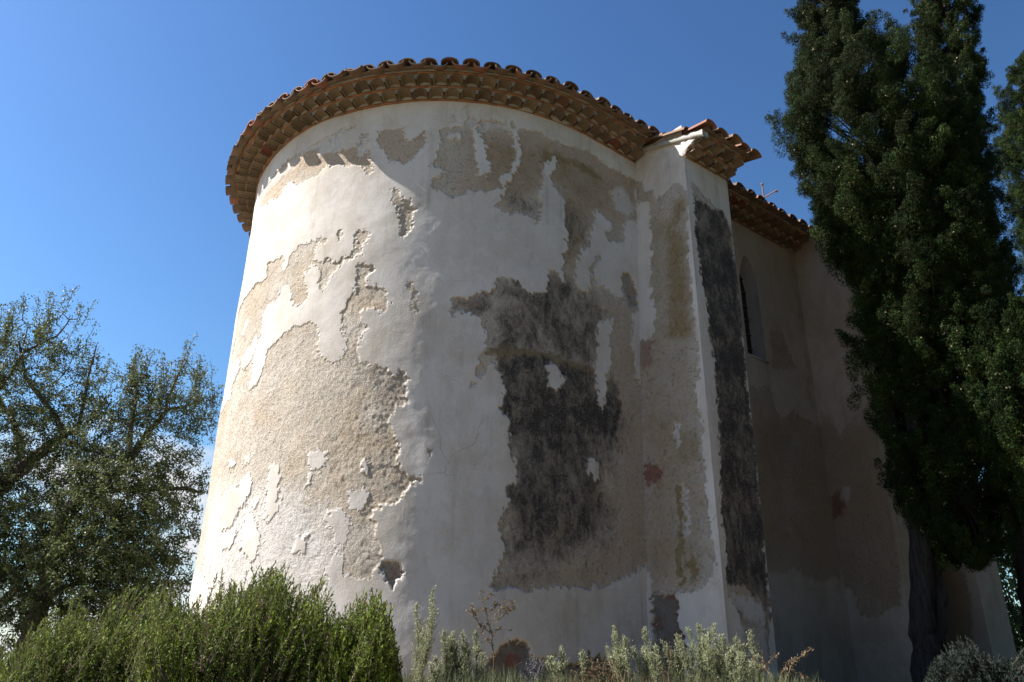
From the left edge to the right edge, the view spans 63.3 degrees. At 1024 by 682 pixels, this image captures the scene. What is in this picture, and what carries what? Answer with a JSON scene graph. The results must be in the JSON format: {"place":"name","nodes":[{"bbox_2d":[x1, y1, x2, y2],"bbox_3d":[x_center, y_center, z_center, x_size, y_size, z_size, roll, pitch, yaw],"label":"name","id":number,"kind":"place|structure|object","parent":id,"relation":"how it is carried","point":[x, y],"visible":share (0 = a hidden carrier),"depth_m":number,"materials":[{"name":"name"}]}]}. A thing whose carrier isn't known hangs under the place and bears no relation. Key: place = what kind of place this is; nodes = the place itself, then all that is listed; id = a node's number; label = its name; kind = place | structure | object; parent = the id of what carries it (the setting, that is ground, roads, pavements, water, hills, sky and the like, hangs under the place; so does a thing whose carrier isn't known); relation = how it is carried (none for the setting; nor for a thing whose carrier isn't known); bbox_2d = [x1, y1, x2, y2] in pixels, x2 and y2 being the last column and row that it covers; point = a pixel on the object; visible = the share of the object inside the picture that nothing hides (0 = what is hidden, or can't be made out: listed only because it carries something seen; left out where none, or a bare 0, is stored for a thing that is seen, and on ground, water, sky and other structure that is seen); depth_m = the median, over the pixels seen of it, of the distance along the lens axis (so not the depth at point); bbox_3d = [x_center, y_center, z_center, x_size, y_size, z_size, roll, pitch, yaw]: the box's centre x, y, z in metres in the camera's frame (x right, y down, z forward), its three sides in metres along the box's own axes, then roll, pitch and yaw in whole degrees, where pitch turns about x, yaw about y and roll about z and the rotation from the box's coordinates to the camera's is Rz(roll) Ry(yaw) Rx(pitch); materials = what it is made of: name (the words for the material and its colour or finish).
{"place":"outdoors","nodes":[
{"label":"outdoors","id":0,"kind":"place"},
{"bbox_2d":[0,0,1023,669],"label":"sky","id":1,"kind":"structure","parent":0,"point":[121,121],"materials":[{"name":"blue"}]},
{"bbox_2d":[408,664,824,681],"bbox_3d":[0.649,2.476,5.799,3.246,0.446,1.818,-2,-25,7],"label":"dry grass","id":2,"kind":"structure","parent":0,"point":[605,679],"depth_m":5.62,"materials":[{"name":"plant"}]},
{"bbox_2d":[752,650,778,680],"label":"dry weed","id":3,"kind":"object","parent":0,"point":[775,655],"visible":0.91,"depth_m":5.74,"materials":[{"name":"brown plant"}]},
{"bbox_3d":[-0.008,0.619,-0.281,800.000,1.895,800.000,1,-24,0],"label":"ground","id":4,"kind":"structure","parent":0,"visible":0},
{"bbox_2d":[0,284,162,659],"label":"spreading tree","id":5,"kind":"object","parent":4,"relation":"on","point":[18,466],"visible":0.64,"depth_m":13.67,"materials":[{"name":"green plant"}]},
{"bbox_2d":[0,581,164,681],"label":"rosemary bush","id":6,"kind":"object","parent":4,"relation":"on","point":[82,654],"visible":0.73,"depth_m":4.40,"materials":[{"name":"green plant"}]},
{"bbox_2d":[6,331,223,667],"bbox_3d":[-5.931,2.462,13.023,3.295,5.752,2.536,1,-24,0],"label":"spreading tree","id":7,"kind":"object","parent":4,"relation":"on","point":[98,490],"visible":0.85,"depth_m":12.65,"materials":[{"name":"green plant"}]},
{"bbox_2d":[123,560,339,681],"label":"rosemary bush","id":8,"kind":"object","parent":4,"relation":"on","point":[277,636],"visible":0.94,"depth_m":4.12,"materials":[{"name":"green plant"}]},
{"bbox_2d":[307,586,402,681],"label":"rosemary bush","id":9,"kind":"object","parent":4,"relation":"on","point":[364,645],"visible":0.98,"depth_m":4.14,"materials":[{"name":"green plant"}]},
{"bbox_2d":[408,585,439,681],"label":"fleabane","id":10,"kind":"object","parent":4,"relation":"on","point":[423,653],"visible":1,"depth_m":5.86,"materials":[{"name":"green plant"}]},
{"bbox_2d":[427,655,443,681],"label":"fleabane","id":11,"kind":"object","parent":4,"relation":"on","point":[435,670],"visible":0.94,"depth_m":5.63,"materials":[{"name":"green plant"}]},
{"bbox_2d":[439,627,456,681],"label":"fleabane","id":12,"kind":"object","parent":4,"relation":"on","point":[447,657],"visible":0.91,"depth_m":5.96,"materials":[{"name":"green plant"}]},
{"bbox_2d":[446,630,458,680],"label":"fleabane","id":13,"kind":"object","parent":4,"relation":"on","point":[453,636],"visible":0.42,"depth_m":6.08,"materials":[{"name":"green plant"}]},
{"bbox_2d":[449,629,474,681],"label":"fleabane","id":14,"kind":"object","parent":4,"relation":"on","point":[464,656],"visible":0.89,"depth_m":5.97,"materials":[{"name":"green plant"}]},
{"bbox_2d":[456,630,487,681],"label":"fleabane","id":15,"kind":"object","parent":4,"relation":"on","point":[476,653],"visible":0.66,"depth_m":6.07,"materials":[{"name":"green plant"}]},
{"bbox_2d":[465,590,515,681],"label":"dry thistle","id":16,"kind":"object","parent":4,"relation":"on","point":[511,602],"visible":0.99,"depth_m":6.10,"materials":[{"name":"brown plant"}]},
{"bbox_2d":[514,656,550,681],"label":"grey dead bush","id":17,"kind":"object","parent":4,"relation":"on","point":[535,667],"visible":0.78,"depth_m":5.95,"materials":[{"name":"grey plant"}]},
{"bbox_2d":[547,656,561,681],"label":"fleabane","id":18,"kind":"object","parent":4,"relation":"on","point":[552,661],"visible":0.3,"depth_m":5.91,"materials":[{"name":"green plant"}]},
{"bbox_2d":[544,646,569,681],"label":"fleabane","id":19,"kind":"object","parent":4,"relation":"on","point":[548,664],"visible":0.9,"depth_m":5.93,"materials":[{"name":"green plant"}]},
{"bbox_2d":[577,649,590,681],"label":"fleabane","id":20,"kind":"object","parent":4,"relation":"on","point":[583,658],"visible":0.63,"depth_m":5.95,"materials":[{"name":"green plant"}]},
{"bbox_2d":[567,658,624,681],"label":"shrub","id":21,"kind":"object","parent":4,"relation":"on","point":[599,668],"visible":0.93,"depth_m":5.82,"materials":[{"name":"plant"}]},
{"bbox_2d":[185,57,1016,681],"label":"church","id":22,"kind":"structure","parent":4,"relation":"on","point":[559,363],"depth_m":9.12,"materials":[{"name":"paint"}]},
{"bbox_2d":[738,256,768,363],"bbox_3d":[3.262,-0.446,11.536,0.450,1.614,0.200,19,-30,-34],"label":"window","id":23,"kind":"structure","parent":22,"relation":"in","point":[748,285],"depth_m":11.65,"materials":[{"name":"glass"}]},
{"bbox_2d":[400,661,818,681],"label":"green undergrowth","id":24,"kind":"object","parent":4,"relation":"on","point":[492,679],"visible":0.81,"depth_m":5.75,"materials":[{"name":"green plant"}]},
{"bbox_2d":[604,625,628,681],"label":"fleabane","id":25,"kind":"object","parent":4,"relation":"on","point":[615,640],"visible":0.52,"depth_m":6.07,"materials":[{"name":"green plant"}]},
{"bbox_2d":[609,633,635,681],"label":"fleabane","id":26,"kind":"object","parent":4,"relation":"on","point":[620,657],"visible":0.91,"depth_m":5.88,"materials":[{"name":"green plant"}]},
{"bbox_2d":[630,627,654,681],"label":"fleabane","id":27,"kind":"object","parent":4,"relation":"on","point":[639,664],"visible":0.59,"depth_m":5.98,"materials":[{"name":"green plant"}]},
{"bbox_2d":[643,643,665,681],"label":"fleabane","id":28,"kind":"object","parent":4,"relation":"on","point":[655,665],"visible":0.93,"depth_m":5.87,"materials":[{"name":"green plant"}]},
{"bbox_2d":[660,648,673,678],"bbox_3d":[1.093,2.326,5.880,0.107,0.317,0.127,6,-25,-12],"label":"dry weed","id":29,"kind":"object","parent":4,"relation":"on","point":[670,658],"visible":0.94,"depth_m":5.88,"materials":[{"name":"brown plant"}]},
{"bbox_2d":[660,632,687,681],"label":"fleabane","id":30,"kind":"object","parent":4,"relation":"on","point":[676,658],"visible":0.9,"depth_m":5.98,"materials":[{"name":"green plant"}]},
{"bbox_2d":[677,626,699,681],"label":"fleabane","id":31,"kind":"object","parent":4,"relation":"on","point":[689,663],"visible":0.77,"depth_m":5.92,"materials":[{"name":"green plant"}]},
{"bbox_2d":[695,622,709,681],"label":"fleabane","id":32,"kind":"object","parent":4,"relation":"on","point":[703,631],"visible":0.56,"depth_m":5.97,"materials":[{"name":"green plant"}]},
{"bbox_2d":[698,627,727,681],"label":"fleabane","id":33,"kind":"object","parent":4,"relation":"on","point":[711,655],"visible":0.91,"depth_m":5.82,"materials":[{"name":"green plant"}]},
{"bbox_2d":[709,645,737,681],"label":"fleabane","id":34,"kind":"object","parent":4,"relation":"on","point":[730,666],"visible":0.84,"depth_m":5.80,"materials":[{"name":"green plant"}]},
{"bbox_2d":[710,622,746,681],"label":"fleabane","id":35,"kind":"object","parent":4,"relation":"on","point":[731,650],"visible":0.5,"depth_m":5.96,"materials":[{"name":"green plant"}]},
{"bbox_2d":[717,632,747,681],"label":"fleabane","id":36,"kind":"object","parent":4,"relation":"on","point":[724,657],"visible":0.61,"depth_m":5.80,"materials":[{"name":"green plant"}]},
{"bbox_2d":[731,650,755,681],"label":"fleabane","id":37,"kind":"object","parent":4,"relation":"on","point":[741,668],"visible":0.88,"depth_m":5.67,"materials":[{"name":"green plant"}]},
{"bbox_2d":[732,629,764,681],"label":"fleabane","id":38,"kind":"object","parent":4,"relation":"on","point":[751,640],"visible":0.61,"depth_m":5.90,"materials":[{"name":"green plant"}]},
{"bbox_2d":[761,646,813,681],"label":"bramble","id":39,"kind":"object","parent":4,"relation":"on","point":[804,652],"visible":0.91,"depth_m":5.61,"materials":[{"name":"brown plant"}]},
{"bbox_2d":[764,0,1023,681],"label":"cypress","id":40,"kind":"object","parent":4,"relation":"on","point":[902,216],"visible":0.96,"depth_m":9.30,"materials":[{"name":"green plant"}]},
{"bbox_2d":[903,0,1023,633],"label":"cypress","id":41,"kind":"object","parent":4,"relation":"on","point":[935,16],"visible":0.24,"depth_m":12.03,"materials":[{"name":"plant"}]},
{"bbox_2d":[923,635,1023,681],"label":"shade shrub","id":42,"kind":"object","parent":4,"relation":"on","point":[964,665],"visible":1,"depth_m":6.54,"materials":[{"name":"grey plant"}]},
{"bbox_2d":[949,282,1023,533],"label":"cypress","id":43,"kind":"object","parent":4,"relation":"on","point":[1003,456],"visible":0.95,"depth_m":8.07,"materials":[{"name":"green plant"}]},
{"bbox_2d":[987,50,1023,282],"bbox_3d":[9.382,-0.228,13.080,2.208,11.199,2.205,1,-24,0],"label":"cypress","id":44,"kind":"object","parent":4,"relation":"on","point":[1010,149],"visible":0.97,"depth_m":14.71,"materials":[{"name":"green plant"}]},
{"bbox_2d":[996,526,1023,659],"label":"tree","id":45,"kind":"object","parent":4,"relation":"on","point":[1015,616],"visible":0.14,"depth_m":14.05,"materials":[{"name":"green plant"}]}
]}

